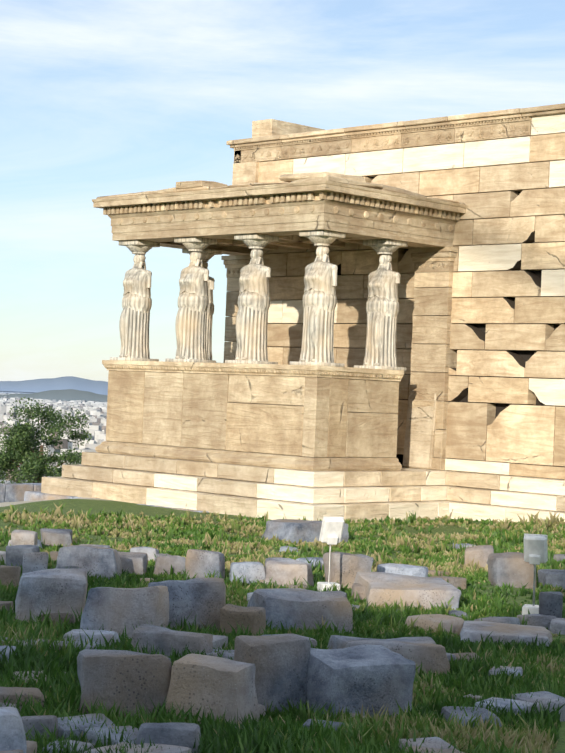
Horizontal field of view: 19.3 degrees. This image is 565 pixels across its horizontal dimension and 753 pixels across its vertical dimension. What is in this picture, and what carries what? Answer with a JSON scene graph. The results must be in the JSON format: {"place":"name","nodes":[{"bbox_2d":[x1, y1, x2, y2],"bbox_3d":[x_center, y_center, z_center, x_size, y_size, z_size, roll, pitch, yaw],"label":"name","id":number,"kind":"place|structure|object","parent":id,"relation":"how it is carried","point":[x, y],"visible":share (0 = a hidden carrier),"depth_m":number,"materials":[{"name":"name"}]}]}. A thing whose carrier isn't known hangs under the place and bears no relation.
{"place":"outdoors","nodes":[
{"label":"outdoors","id":0,"kind":"place"},
{"bbox_2d":[0,376,107,401],"bbox_3d":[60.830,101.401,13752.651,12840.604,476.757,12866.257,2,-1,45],"label":"hills","id":1,"kind":"structure","parent":0,"point":[67,388],"depth_m":16006.03,"materials":[{"name":"blue"}]},
{"bbox_2d":[0,391,564,752],"bbox_3d":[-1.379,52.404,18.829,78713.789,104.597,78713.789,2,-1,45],"label":"ground","id":2,"kind":"structure","parent":0,"point":[97,506],"depth_m":32.27,"materials":[{"name":"green plant"}]},
{"bbox_2d":[0,551,5,563],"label":"stone","id":3,"kind":"object","parent":2,"relation":"on","point":[3,553],"visible":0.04,"depth_m":19.52,"materials":[{"name":"stone"}]},
{"bbox_2d":[0,601,13,611],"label":"stone block","id":4,"kind":"structure","parent":2,"relation":"on","point":[3,603],"depth_m":13.95,"materials":[{"name":"stone"}]},
{"bbox_2d":[0,646,15,661],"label":"rock","id":5,"kind":"object","parent":2,"relation":"on","point":[7,650],"visible":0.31,"depth_m":11.15,"materials":[{"name":"stone"}]},
{"bbox_2d":[0,565,20,587],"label":"stone block","id":6,"kind":"structure","parent":2,"relation":"on","point":[8,574],"depth_m":16.47,"materials":[{"name":"stone"}]},
{"bbox_2d":[0,702,20,713],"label":"stone","id":7,"kind":"object","parent":2,"relation":"on","point":[2,704],"visible":0.08,"depth_m":9.40,"materials":[{"name":"stone"}]},
{"bbox_2d":[0,707,26,752],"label":"rock","id":8,"kind":"object","parent":2,"relation":"on","point":[12,735],"visible":0.94,"depth_m":8.12,"materials":[{"name":"stone"}]},
{"bbox_2d":[0,740,36,752],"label":"stone","id":9,"kind":"object","parent":2,"relation":"on","point":[31,746],"visible":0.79,"depth_m":8.18,"materials":[{"name":"stone"}]},
{"bbox_2d":[0,483,40,502],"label":"low stone wall","id":10,"kind":"structure","parent":2,"relation":"on","point":[12,492],"depth_m":51.09,"materials":[{"name":"stone"}]},
{"bbox_2d":[0,687,44,708],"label":"rock","id":11,"kind":"object","parent":2,"relation":"on","point":[5,692],"visible":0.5,"depth_m":9.58,"materials":[{"name":"stone"}]},
{"bbox_2d":[6,545,39,566],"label":"rock","id":12,"kind":"object","parent":2,"relation":"on","point":[14,555],"visible":0.38,"depth_m":18.54,"materials":[{"name":"stone"}]},
{"bbox_2d":[11,530,37,545],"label":"stone block","id":13,"kind":"structure","parent":2,"relation":"on","point":[23,537],"depth_m":21.54,"materials":[{"name":"stone"}]},
{"bbox_2d":[8,540,41,547],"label":"stone","id":14,"kind":"object","parent":2,"relation":"on","point":[39,544],"visible":0.12,"depth_m":22.64,"materials":[{"name":"stone"}]},
{"bbox_2d":[13,671,45,683],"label":"stone","id":15,"kind":"object","parent":2,"relation":"on","point":[27,678],"visible":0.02,"depth_m":10.49,"materials":[{"name":"stone"}]},
{"bbox_2d":[18,639,49,645],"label":"stone","id":16,"kind":"object","parent":2,"relation":"on","point":[31,641],"visible":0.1,"depth_m":12.08,"materials":[{"name":"stone"}]},
{"bbox_2d":[22,552,48,572],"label":"stone block","id":17,"kind":"structure","parent":2,"relation":"on","point":[34,561],"depth_m":16.91,"materials":[{"name":"stone"}]},
{"bbox_2d":[21,715,57,741],"bbox_3d":[-1.316,1.889,8.753,0.244,0.216,0.156,2,-1,11],"label":"rock","id":18,"kind":"object","parent":2,"relation":"on","point":[48,721],"visible":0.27,"depth_m":8.68,"materials":[{"name":"stone"}]},
{"bbox_2d":[0,397,91,483],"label":"tree","id":19,"kind":"object","parent":2,"relation":"on","point":[16,448],"depth_m":73.37,"materials":[{"name":"green plant"}]},
{"bbox_2d":[15,568,87,623],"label":"stone block","id":20,"kind":"structure","parent":2,"relation":"on","point":[62,590],"depth_m":13.63,"materials":[{"name":"stone"}]},
{"bbox_2d":[0,393,106,480],"bbox_3d":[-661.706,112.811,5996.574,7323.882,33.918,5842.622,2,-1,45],"label":"athens city blocks","id":21,"kind":"structure","parent":2,"relation":"on","point":[95,412],"depth_m":3950.81,"materials":[{"name":"white concrete"}]},
{"bbox_2d":[50,551,57,560],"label":"stone","id":22,"kind":"object","parent":2,"relation":"on","point":[53,554],"visible":0.08,"depth_m":19.89,"materials":[{"name":"stone"}]},
{"bbox_2d":[40,528,72,545],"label":"stone block","id":23,"kind":"structure","parent":2,"relation":"on","point":[52,537],"depth_m":23.18,"materials":[{"name":"stone"}]},
{"bbox_2d":[41,613,73,626],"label":"stone","id":24,"kind":"object","parent":2,"relation":"on","point":[62,616],"visible":0.1,"depth_m":13.59,"materials":[{"name":"stone"}]},
{"bbox_2d":[43,740,95,752],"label":"stone","id":25,"kind":"object","parent":2,"relation":"on","point":[78,746],"visible":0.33,"depth_m":8.44,"materials":[{"name":"stone"}]},
{"bbox_2d":[49,641,98,650],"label":"stone","id":26,"kind":"object","parent":2,"relation":"on","point":[88,646],"visible":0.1,"depth_m":11.89,"materials":[{"name":"stone"}]},
{"bbox_2d":[57,713,114,740],"bbox_3d":[-1.072,1.958,8.992,0.343,0.217,0.454,3,-1,-19],"label":"stone","id":27,"kind":"object","parent":2,"relation":"on","point":[63,727],"visible":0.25,"depth_m":8.88,"materials":[{"name":"stone"}]},
{"bbox_2d":[56,545,121,578],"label":"stone block","id":28,"kind":"structure","parent":2,"relation":"on","point":[102,561],"depth_m":17.86,"materials":[{"name":"stone"}]},
{"bbox_2d":[63,629,119,645],"bbox_3d":[-1.432,2.010,12.547,0.410,0.184,0.348,2,-1,12],"label":"rock","id":29,"kind":"object","parent":2,"relation":"on","point":[97,634],"visible":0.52,"depth_m":12.45,"materials":[{"name":"stone"}]},
{"bbox_2d":[80,544,109,547],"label":"rock","id":30,"kind":"object","parent":2,"relation":"on","point":[107,546],"visible":0.1,"depth_m":21.23,"materials":[{"name":"stone"}]},
{"bbox_2d":[84,726,137,745],"bbox_3d":[-0.844,1.956,8.720,0.308,0.192,0.407,3,-1,-38],"label":"stone","id":31,"kind":"object","parent":2,"relation":"on","point":[90,734],"visible":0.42,"depth_m":8.69,"materials":[{"name":"stone"}]},
{"bbox_2d":[84,742,137,752],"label":"stone","id":32,"kind":"object","parent":2,"relation":"on","point":[106,747],"visible":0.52,"depth_m":8.35,"materials":[{"name":"stone"}]},
{"bbox_2d":[24,491,208,512],"bbox_3d":[-3.002,3.165,35.727,7.562,0.932,0.902,2,-1,45],"label":"erechtheion foundation","id":33,"kind":"object","parent":2,"relation":"on","point":[33,495],"visible":0.08,"depth_m":37.48,"materials":[{"name":"beige stone"}]},
{"bbox_2d":[41,452,564,522],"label":"stone steps","id":34,"kind":"structure","parent":33,"relation":"on","point":[244,490],"depth_m":34.37,"materials":[{"name":"beige stone"}]},
{"bbox_2d":[95,360,403,470],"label":"porch podium wall","id":35,"kind":"structure","parent":34,"relation":"on","point":[314,418],"depth_m":34.86,"materials":[{"name":"beige stone"}]},
{"bbox_2d":[110,240,159,360],"bbox_3d":[-3.331,-1.715,38.062,0.865,2.737,0.800,2,-1,45],"label":"caryatid","id":36,"kind":"object","parent":35,"relation":"on","point":[134,321],"visible":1,"depth_m":37.80,"materials":[{"name":"stone"}]},
{"bbox_2d":[165,237,216,362],"bbox_3d":[-1.968,-1.670,36.711,0.865,2.737,0.800,2,-1,45],"label":"caryatid","id":37,"kind":"object","parent":35,"relation":"on","point":[191,316],"visible":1,"depth_m":36.45,"materials":[{"name":"stone"}]},
{"bbox_2d":[182,248,221,359],"bbox_3d":[-1.960,-1.644,39.447,0.865,2.737,0.800,2,-1,45],"label":"caryatid","id":38,"kind":"object","parent":35,"relation":"on","point":[208,255],"visible":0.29,"depth_m":39.24,"materials":[{"name":"stone"}]},
{"bbox_2d":[225,234,278,363],"bbox_3d":[-0.605,-1.626,35.359,0.865,2.737,0.800,2,-1,45],"label":"caryatid","id":39,"kind":"object","parent":35,"relation":"on","point":[252,315],"visible":1,"depth_m":35.10,"materials":[{"name":"stone"}]},
{"bbox_2d":[289,230,345,366],"bbox_3d":[0.759,-1.581,34.008,0.865,2.737,0.800,2,-1,45],"label":"caryatid","id":40,"kind":"object","parent":35,"relation":"on","point":[319,295],"visible":1,"depth_m":33.74,"materials":[{"name":"stone"}]},
{"bbox_2d":[354,239,407,370],"bbox_3d":[2.129,-1.510,35.393,0.865,2.737,0.800,2,-1,45],"label":"caryatid","id":41,"kind":"object","parent":35,"relation":"on","point":[382,306],"visible":1,"depth_m":35.13,"materials":[{"name":"stone"}]},
{"bbox_2d":[221,161,457,469],"bbox_3d":[1.209,-1.613,38.780,7.260,7.150,0.550,2,-1,45],"label":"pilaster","id":42,"kind":"object","parent":34,"relation":"on","point":[431,351],"visible":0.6,"depth_m":36.55,"materials":[{"name":"beige stone"}]},
{"bbox_2d":[77,649,171,717],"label":"stone block","id":43,"kind":"structure","parent":2,"relation":"on","point":[130,679],"depth_m":9.56,"materials":[{"name":"stone"}]},
{"bbox_2d":[80,586,168,638],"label":"stone block","id":44,"kind":"structure","parent":2,"relation":"on","point":[117,610],"depth_m":12.90,"materials":[{"name":"stone"}]},
{"bbox_2d":[117,551,147,574],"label":"rock","id":45,"kind":"object","parent":2,"relation":"on","point":[135,562],"visible":0.29,"depth_m":18.55,"materials":[{"name":"stone"}]},
{"bbox_2d":[130,547,158,560],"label":"rock","id":46,"kind":"object","parent":2,"relation":"on","point":[150,551],"visible":0.5,"depth_m":20.63,"materials":[{"name":"stone"}]},
{"bbox_2d":[115,743,191,752],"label":"stone","id":47,"kind":"object","parent":2,"relation":"on","point":[166,749],"visible":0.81,"depth_m":8.33,"materials":[{"name":"stone"}]},
{"bbox_2d":[154,553,180,559],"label":"stone","id":48,"kind":"object","parent":2,"relation":"on","point":[157,554],"visible":0.23,"depth_m":20.59,"materials":[{"name":"stone"}]},
{"bbox_2d":[136,722,200,752],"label":"stone block","id":49,"kind":"structure","parent":2,"relation":"on","point":[180,734],"depth_m":8.51,"materials":[{"name":"stone"}]},
{"bbox_2d":[153,556,185,575],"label":"stone block","id":50,"kind":"structure","parent":2,"relation":"on","point":[163,563],"depth_m":18.84,"materials":[{"name":"stone"}]},
{"bbox_2d":[131,624,212,656],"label":"stone block","id":51,"kind":"structure","parent":2,"relation":"on","point":[160,637],"depth_m":11.90,"materials":[{"name":"stone"}]},
{"bbox_2d":[148,577,225,630],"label":"stone block","id":52,"kind":"structure","parent":2,"relation":"on","point":[205,598],"depth_m":13.74,"materials":[{"name":"stone"}]},
{"bbox_2d":[185,549,224,578],"bbox_3d":[-0.852,2.127,18.403,0.423,0.441,0.336,2,-1,8],"label":"rock","id":53,"kind":"object","parent":2,"relation":"on","point":[200,563],"visible":0.6,"depth_m":18.27,"materials":[{"name":"stone"}]},
{"bbox_2d":[166,653,259,724],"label":"stone block","id":54,"kind":"structure","parent":2,"relation":"on","point":[218,685],"depth_m":9.49,"materials":[{"name":"stone"}]},
{"bbox_2d":[206,649,221,656],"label":"stone","id":55,"kind":"object","parent":2,"relation":"on","point":[214,653],"visible":0.06,"depth_m":11.93,"materials":[{"name":"stone"}]},
{"bbox_2d":[212,635,227,648],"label":"stone","id":56,"kind":"object","parent":2,"relation":"on","point":[218,641],"visible":0.15,"depth_m":12.57,"materials":[{"name":"stone"}]},
{"bbox_2d":[218,650,233,659],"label":"stone","id":57,"kind":"object","parent":2,"relation":"on","point":[226,653],"visible":0.17,"depth_m":11.86,"materials":[{"name":"stone"}]},
{"bbox_2d":[219,604,265,634],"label":"stone block","id":58,"kind":"structure","parent":2,"relation":"on","point":[252,616],"depth_m":13.52,"materials":[{"name":"stone"}]},
{"bbox_2d":[229,562,265,583],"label":"rock","id":59,"kind":"object","parent":2,"relation":"on","point":[251,571],"visible":0.62,"depth_m":18.13,"materials":[{"name":"stone"}]},
{"bbox_2d":[247,592,252,600],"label":"stone","id":60,"kind":"object","parent":2,"relation":"on","point":[249,595],"visible":0.04,"depth_m":16.41,"materials":[{"name":"stone"}]},
{"bbox_2d":[258,704,265,716],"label":"stone","id":61,"kind":"object","parent":2,"relation":"on","point":[261,708],"visible":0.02,"depth_m":9.83,"materials":[{"name":"stone"}]},
{"bbox_2d":[234,634,310,711],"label":"stone block","id":62,"kind":"structure","parent":2,"relation":"on","point":[281,662],"depth_m":10.04,"materials":[{"name":"stone"}]},
{"bbox_2d":[0,502,564,752],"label":"grass tufts","id":63,"kind":"object","parent":2,"relation":"on","point":[542,665],"visible":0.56,"depth_m":12.91,"materials":[{"name":"green plant"}]},
{"bbox_2d":[279,546,297,551],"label":"stone","id":64,"kind":"object","parent":2,"relation":"on","point":[283,548],"visible":0.46,"depth_m":23.60,"materials":[{"name":"stone"}]},
{"bbox_2d":[261,633,316,646],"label":"stone","id":65,"kind":"object","parent":2,"relation":"on","point":[314,642],"visible":0.12,"depth_m":12.84,"materials":[{"name":"stone"}]},
{"bbox_2d":[265,557,313,587],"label":"stone block","id":66,"kind":"structure","parent":2,"relation":"on","point":[282,571],"depth_m":18.11,"materials":[{"name":"stone"}]},
{"bbox_2d":[288,584,308,588],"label":"stone","id":67,"kind":"object","parent":2,"relation":"on","point":[296,586],"visible":0.17,"depth_m":17.69,"materials":[{"name":"stone"}]},
{"bbox_2d":[247,588,352,633],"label":"stone block","id":68,"kind":"structure","parent":2,"relation":"on","point":[298,605],"depth_m":14.24,"materials":[{"name":"stone"}]},
{"bbox_2d":[261,519,348,542],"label":"stone block","id":69,"kind":"structure","parent":2,"relation":"on","point":[293,530],"depth_m":26.34,"materials":[{"name":"stone"}]},
{"bbox_2d":[296,557,322,568],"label":"stone","id":70,"kind":"object","parent":2,"relation":"on","point":[309,559],"visible":0.25,"depth_m":20.52,"materials":[{"name":"stone"}]},
{"bbox_2d":[303,719,344,730],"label":"stone","id":71,"kind":"object","parent":2,"relation":"on","point":[308,722],"visible":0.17,"depth_m":9.51,"materials":[{"name":"stone"}]},
{"bbox_2d":[317,517,344,591],"bbox_3d":[0.503,1.917,17.549,0.228,0.886,0.229,3,-1,-15],"label":"sign","id":72,"kind":"object","parent":2,"relation":"on","point":[331,532],"visible":0.83,"depth_m":17.48,"materials":[{"name":"metal"}]},
{"bbox_2d":[323,552,372,589],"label":"stone block","id":73,"kind":"structure","parent":2,"relation":"on","point":[345,568],"depth_m":18.16,"materials":[{"name":"stone"}]},
{"bbox_2d":[352,583,364,600],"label":"rock","id":74,"kind":"object","parent":2,"relation":"on","point":[358,588],"visible":0.15,"depth_m":17.01,"materials":[{"name":"stone"}]},
{"bbox_2d":[305,644,415,717],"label":"stone block","id":75,"kind":"structure","parent":2,"relation":"on","point":[377,677],"depth_m":10.00,"materials":[{"name":"stone"}]},
{"bbox_2d":[327,635,449,675],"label":"stone block","id":76,"kind":"structure","parent":2,"relation":"on","point":[428,653],"depth_m":11.99,"materials":[{"name":"stone"}]},
{"bbox_2d":[235,133,564,479],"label":"wall","id":77,"kind":"structure","parent":2,"relation":"on","point":[525,356],"depth_m":35.54,"materials":[{"name":"stone"}]},
{"bbox_2d":[92,180,466,254],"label":"porch entablature","id":78,"kind":"structure","parent":77,"relation":"attached to","point":[286,213],"depth_m":35.20,"materials":[{"name":"beige stone"}]},
{"bbox_2d":[96,172,464,203],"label":"porch roof slabs","id":79,"kind":"structure","parent":78,"relation":"on","point":[187,186],"depth_m":34.52,"materials":[{"name":"beige stone"}]},
{"bbox_2d":[226,103,564,162],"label":"cornice","id":80,"kind":"structure","parent":77,"relation":"on","point":[512,123],"depth_m":37.29,"materials":[{"name":"beige stone"}]},
{"bbox_2d":[252,119,324,137],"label":"stone block","id":81,"kind":"structure","parent":80,"relation":"on","point":[266,127],"depth_m":41.10,"materials":[{"name":"beige stone"}]},
{"bbox_2d":[402,392,438,468],"bbox_3d":[3.060,1.178,36.628,0.832,1.669,0.180,2,-4,45],"label":"doorway slab","id":82,"kind":"structure","parent":77,"relation":"on","point":[419,442],"depth_m":36.54,"materials":[{"name":"stone"}]},
{"bbox_2d":[377,563,427,576],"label":"stone block","id":83,"kind":"structure","parent":2,"relation":"on","point":[409,570],"depth_m":18.93,"materials":[{"name":"stone"}]},
{"bbox_2d":[351,572,460,609],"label":"stone block","id":84,"kind":"structure","parent":2,"relation":"on","point":[380,588],"depth_m":16.59,"materials":[{"name":"stone"}]},
{"bbox_2d":[398,737,455,751],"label":"stone","id":85,"kind":"object","parent":2,"relation":"on","point":[434,742],"visible":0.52,"depth_m":8.89,"materials":[{"name":"stone"}]},
{"bbox_2d":[405,614,463,634],"bbox_3d":[1.344,2.242,14.820,0.451,0.245,0.358,2,-1,40],"label":"stone","id":86,"kind":"object","parent":2,"relation":"on","point":[424,621],"visible":0.4,"depth_m":14.71,"materials":[{"name":"stone"}]},
{"bbox_2d":[405,746,463,752],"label":"stone","id":87,"kind":"object","parent":2,"relation":"on","point":[436,750],"visible":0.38,"depth_m":8.74,"materials":[{"name":"stone"}]},
{"bbox_2d":[428,570,448,575],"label":"stone","id":88,"kind":"object","parent":2,"relation":"on","point":[431,572],"visible":0.33,"depth_m":20.56,"materials":[{"name":"stone"}]},
{"bbox_2d":[430,576,465,589],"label":"stone","id":89,"kind":"object","parent":2,"relation":"on","point":[456,582],"visible":0.38,"depth_m":19.04,"materials":[{"name":"stone"}]},
{"bbox_2d":[446,653,455,659],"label":"stone","id":90,"kind":"object","parent":2,"relation":"on","point":[449,656],"visible":0.12,"depth_m":12.63,"materials":[{"name":"stone"}]},
{"bbox_2d":[445,610,466,616],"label":"stone","id":91,"kind":"object","parent":2,"relation":"on","point":[457,612],"visible":0.35,"depth_m":16.08,"materials":[{"name":"stone"}]},
{"bbox_2d":[453,543,475,548],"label":"stone","id":92,"kind":"object","parent":2,"relation":"on","point":[457,546],"visible":0.33,"depth_m":26.02,"materials":[{"name":"stone"}]},
{"bbox_2d":[453,653,478,660],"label":"stone","id":93,"kind":"object","parent":2,"relation":"on","point":[462,654],"visible":0.15,"depth_m":12.76,"materials":[{"name":"stone"}]},
{"bbox_2d":[441,706,501,727],"bbox_3d":[1.129,2.095,9.937,0.306,0.188,0.400,3,-1,-11],"label":"stone","id":94,"kind":"object","parent":2,"relation":"on","point":[447,711],"visible":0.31,"depth_m":9.91,"materials":[{"name":"stone"}]},
{"bbox_2d":[464,694,479,700],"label":"stone","id":95,"kind":"object","parent":2,"relation":"on","point":[475,696],"visible":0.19,"depth_m":10.97,"materials":[{"name":"stone"}]},
{"bbox_2d":[464,545,493,567],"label":"stone block","id":96,"kind":"structure","parent":2,"relation":"on","point":[480,553],"depth_m":22.03,"materials":[{"name":"stone"}]},
{"bbox_2d":[474,616,519,624],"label":"stone","id":97,"kind":"object","parent":2,"relation":"on","point":[510,620],"visible":0.35,"depth_m":15.23,"materials":[{"name":"stone"}]},
{"bbox_2d":[474,697,532,715],"bbox_3d":[1.388,2.116,10.420,0.321,0.166,0.270,2,-1,32],"label":"stone","id":98,"kind":"object","parent":2,"relation":"on","point":[503,703],"visible":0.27,"depth_m":10.38,"materials":[{"name":"stone"}]},
{"bbox_2d":[489,666,522,675],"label":"stone","id":99,"kind":"object","parent":2,"relation":"on","point":[518,669],"visible":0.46,"depth_m":11.89,"materials":[{"name":"stone"}]},
{"bbox_2d":[459,621,552,646],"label":"stone slab","id":100,"kind":"structure","parent":2,"relation":"on","point":[472,631],"depth_m":14.24,"materials":[{"name":"stone"}]},
{"bbox_2d":[488,552,535,588],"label":"stone block","id":101,"kind":"structure","parent":2,"relation":"on","point":[513,568],"depth_m":19.93,"materials":[{"name":"stone"}]},
{"bbox_2d":[522,534,547,614],"bbox_3d":[2.462,1.980,16.261,0.228,0.886,0.229,2,-1,15],"label":"sign","id":102,"kind":"object","parent":2,"relation":"on","point":[535,550],"visible":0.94,"depth_m":16.19,"materials":[{"name":"metal"}]},
{"bbox_2d":[517,614,556,629],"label":"stone block","id":103,"kind":"structure","parent":2,"relation":"on","point":[538,620],"depth_m":15.59,"materials":[{"name":"stone"}]},
{"bbox_2d":[512,691,564,720],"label":"stone","id":104,"kind":"object","parent":2,"relation":"on","point":[545,697],"visible":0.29,"depth_m":10.49,"materials":[{"name":"stone"}]},
{"bbox_2d":[539,592,562,617],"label":"stone block","id":105,"kind":"structure","parent":2,"relation":"on","point":[550,603],"depth_m":15.79,"materials":[{"name":"stone"}]},
{"bbox_2d":[538,569,564,589],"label":"stone block","id":106,"kind":"structure","parent":2,"relation":"on","point":[554,577],"depth_m":20.11,"materials":[{"name":"stone"}]},
{"bbox_2d":[549,618,564,634],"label":"stone","id":107,"kind":"object","parent":2,"relation":"on","point":[557,625],"visible":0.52,"depth_m":15.38,"materials":[{"name":"stone"}]},
{"bbox_2d":[553,554,564,560],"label":"stone","id":108,"kind":"object","parent":2,"relation":"on","point":[559,557],"visible":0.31,"depth_m":24.84,"materials":[{"name":"stone"}]},
{"bbox_2d":[0,0,564,381],"label":"sky","id":109,"kind":"structure","parent":0,"point":[98,98],"materials":[{"name":"blue"}]}
]}

